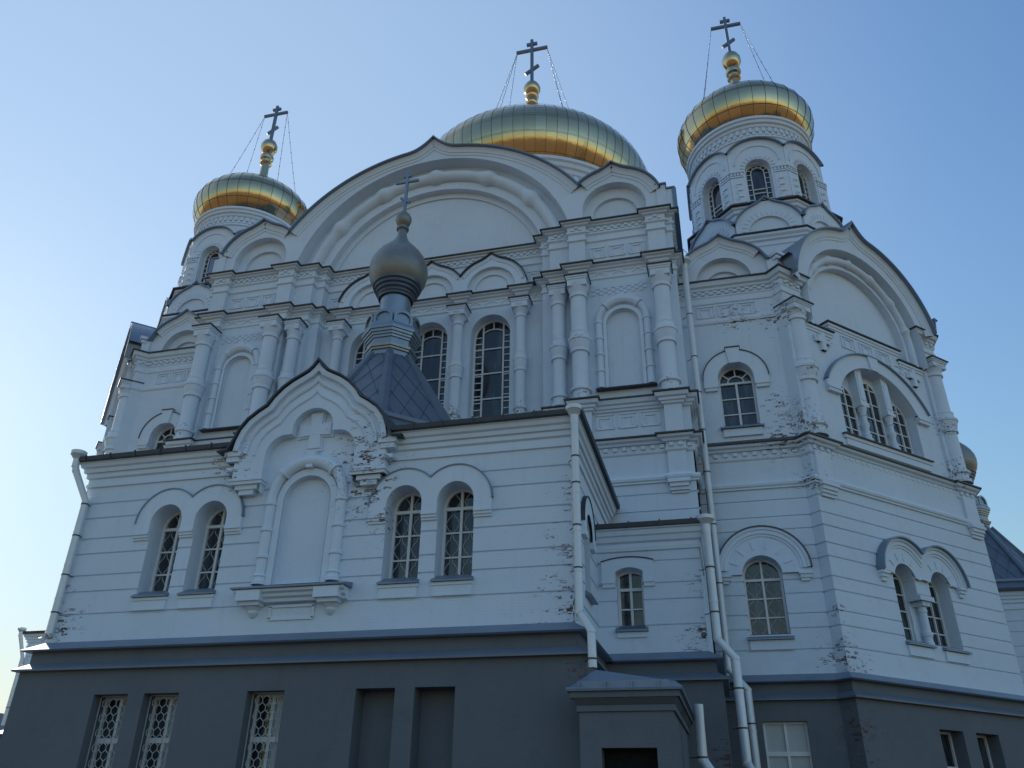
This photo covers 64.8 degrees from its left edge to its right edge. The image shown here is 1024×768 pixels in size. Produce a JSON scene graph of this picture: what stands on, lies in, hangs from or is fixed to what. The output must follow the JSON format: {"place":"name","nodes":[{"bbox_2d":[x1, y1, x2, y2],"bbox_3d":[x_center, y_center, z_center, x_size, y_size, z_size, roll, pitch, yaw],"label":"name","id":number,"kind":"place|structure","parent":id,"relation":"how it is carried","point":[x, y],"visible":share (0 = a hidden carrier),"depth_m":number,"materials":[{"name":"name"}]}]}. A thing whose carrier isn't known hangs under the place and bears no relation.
{"place":"outdoors","nodes":[
{"label":"outdoors","id":0,"kind":"place"},
{"bbox_2d":[0,713,3,730],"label":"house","id":1,"kind":"structure","parent":0,"point":[1,719],"depth_m":95.62,"materials":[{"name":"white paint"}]},
{"bbox_2d":[0,0,1023,712],"label":"sky","id":2,"kind":"structure","parent":0,"point":[115,115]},
{"label":"ground","id":3,"kind":"structure","parent":0,"visible":0},
{"bbox_2d":[0,17,1023,767],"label":"cathedral","id":4,"kind":"structure","parent":3,"relation":"on","point":[528,435],"depth_m":28.17,"materials":[{"name":"white paint"}]},
{"bbox_2d":[84,696,127,767],"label":"window","id":5,"kind":"structure","parent":4,"relation":"in","point":[105,744],"depth_m":21.62,"materials":[{"name":"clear glass"}]},
{"bbox_2d":[130,512,181,597],"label":"window","id":6,"kind":"structure","parent":4,"relation":"in","point":[163,569],"depth_m":24.21,"materials":[{"name":"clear glass"}]},
{"bbox_2d":[136,694,178,767],"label":"window","id":7,"kind":"structure","parent":4,"relation":"in","point":[155,750],"depth_m":21.29,"materials":[{"name":"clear glass"}]},
{"bbox_2d":[154,427,174,448],"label":"window","id":8,"kind":"structure","parent":4,"relation":"in","point":[168,433],"depth_m":38.05,"materials":[{"name":"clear glass"}]},
{"bbox_2d":[176,508,226,595],"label":"window","id":9,"kind":"structure","parent":4,"relation":"in","point":[209,563],"depth_m":23.89,"materials":[{"name":"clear glass"}]},
{"bbox_2d":[200,250,219,282],"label":"window","id":10,"kind":"structure","parent":4,"relation":"in","point":[214,253],"depth_m":47.72,"materials":[{"name":"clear glass"}]},
{"bbox_2d":[241,692,283,767],"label":"window","id":11,"kind":"structure","parent":4,"relation":"in","point":[262,747],"depth_m":20.62,"materials":[{"name":"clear glass"}]},
{"bbox_2d":[353,341,366,368],"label":"window","id":12,"kind":"structure","parent":4,"relation":"in","point":[362,347],"depth_m":37.30,"materials":[{"name":"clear glass"}]},
{"bbox_2d":[376,493,420,584],"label":"window","id":13,"kind":"structure","parent":4,"relation":"in","point":[404,559],"depth_m":22.58,"materials":[{"name":"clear glass"}]},
{"bbox_2d":[415,328,446,404],"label":"window","id":14,"kind":"structure","parent":4,"relation":"in","point":[431,354],"depth_m":36.21,"materials":[{"name":"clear glass"}]},
{"bbox_2d":[430,489,473,581],"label":"window","id":15,"kind":"structure","parent":4,"relation":"in","point":[457,544],"depth_m":22.25,"materials":[{"name":"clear glass"}]},
{"bbox_2d":[471,320,509,417],"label":"window","id":16,"kind":"structure","parent":4,"relation":"in","point":[491,361],"depth_m":35.13,"materials":[{"name":"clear glass"}]},
{"bbox_2d":[585,590,597,604],"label":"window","id":17,"kind":"structure","parent":4,"relation":"in","point":[589,595],"depth_m":22.37,"materials":[{"name":"glass"}]},
{"bbox_2d":[615,571,648,632],"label":"window","id":18,"kind":"structure","parent":4,"relation":"in","point":[630,583],"depth_m":24.54,"materials":[{"name":"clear glass"}]},
{"bbox_2d":[708,181,722,218],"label":"window","id":19,"kind":"structure","parent":4,"relation":"in","point":[714,196],"depth_m":42.08,"materials":[{"name":"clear glass"}]},
{"bbox_2d":[718,368,763,430],"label":"window","id":20,"kind":"structure","parent":4,"relation":"in","point":[736,385],"depth_m":31.87,"materials":[{"name":"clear glass"}]},
{"bbox_2d":[745,164,774,201],"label":"window","id":21,"kind":"structure","parent":4,"relation":"in","point":[758,177],"depth_m":40.70,"materials":[{"name":"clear glass"}]},
{"bbox_2d":[743,559,794,640],"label":"window","id":22,"kind":"structure","parent":4,"relation":"in","point":[763,584],"depth_m":28.10,"materials":[{"name":"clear glass"}]},
{"bbox_2d":[762,722,813,767],"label":"window","id":23,"kind":"structure","parent":4,"relation":"in","point":[787,744],"depth_m":25.43,"materials":[{"name":"grey glass"}]},
{"bbox_2d":[797,170,810,200],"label":"window","id":24,"kind":"structure","parent":4,"relation":"in","point":[802,180],"depth_m":41.25,"materials":[{"name":"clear glass"}]},
{"bbox_2d":[840,385,860,435],"bbox_3d":[13.462,1.136,32.511,1.200,2.450,0.070,16,-32,-27],"label":"window","id":25,"kind":"structure","parent":4,"relation":"in","point":[850,416],"depth_m":32.64,"materials":[{"name":"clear glass"}]},
{"bbox_2d":[863,382,888,445],"bbox_3d":[14.897,1.296,33.401,1.240,3.050,0.070,16,-32,-27],"label":"window","id":26,"kind":"structure","parent":4,"relation":"in","point":[874,418],"depth_m":33.48,"materials":[{"name":"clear glass"}]},
{"bbox_2d":[892,405,913,453],"bbox_3d":[16.317,1.980,34.002,1.200,2.450,0.070,16,-32,-27],"label":"window","id":27,"kind":"structure","parent":4,"relation":"in","point":[900,426],"depth_m":34.11,"materials":[{"name":"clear glass"}]},
{"bbox_2d":[893,572,937,648],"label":"window","id":28,"kind":"structure","parent":4,"relation":"in","point":[902,603],"depth_m":29.29,"materials":[{"name":"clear glass"}]},
{"bbox_2d":[940,731,958,767],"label":"window","id":29,"kind":"structure","parent":4,"relation":"in","point":[951,761],"depth_m":27.05,"materials":[{"name":"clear glass"}]},
{"bbox_2d":[926,582,972,654],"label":"window","id":30,"kind":"structure","parent":4,"relation":"in","point":[934,613],"depth_m":30.05,"materials":[{"name":"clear glass"}]},
{"bbox_2d":[976,735,992,767],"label":"window","id":31,"kind":"structure","parent":4,"relation":"in","point":[982,741],"depth_m":27.98,"materials":[{"name":"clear glass"}]}
]}

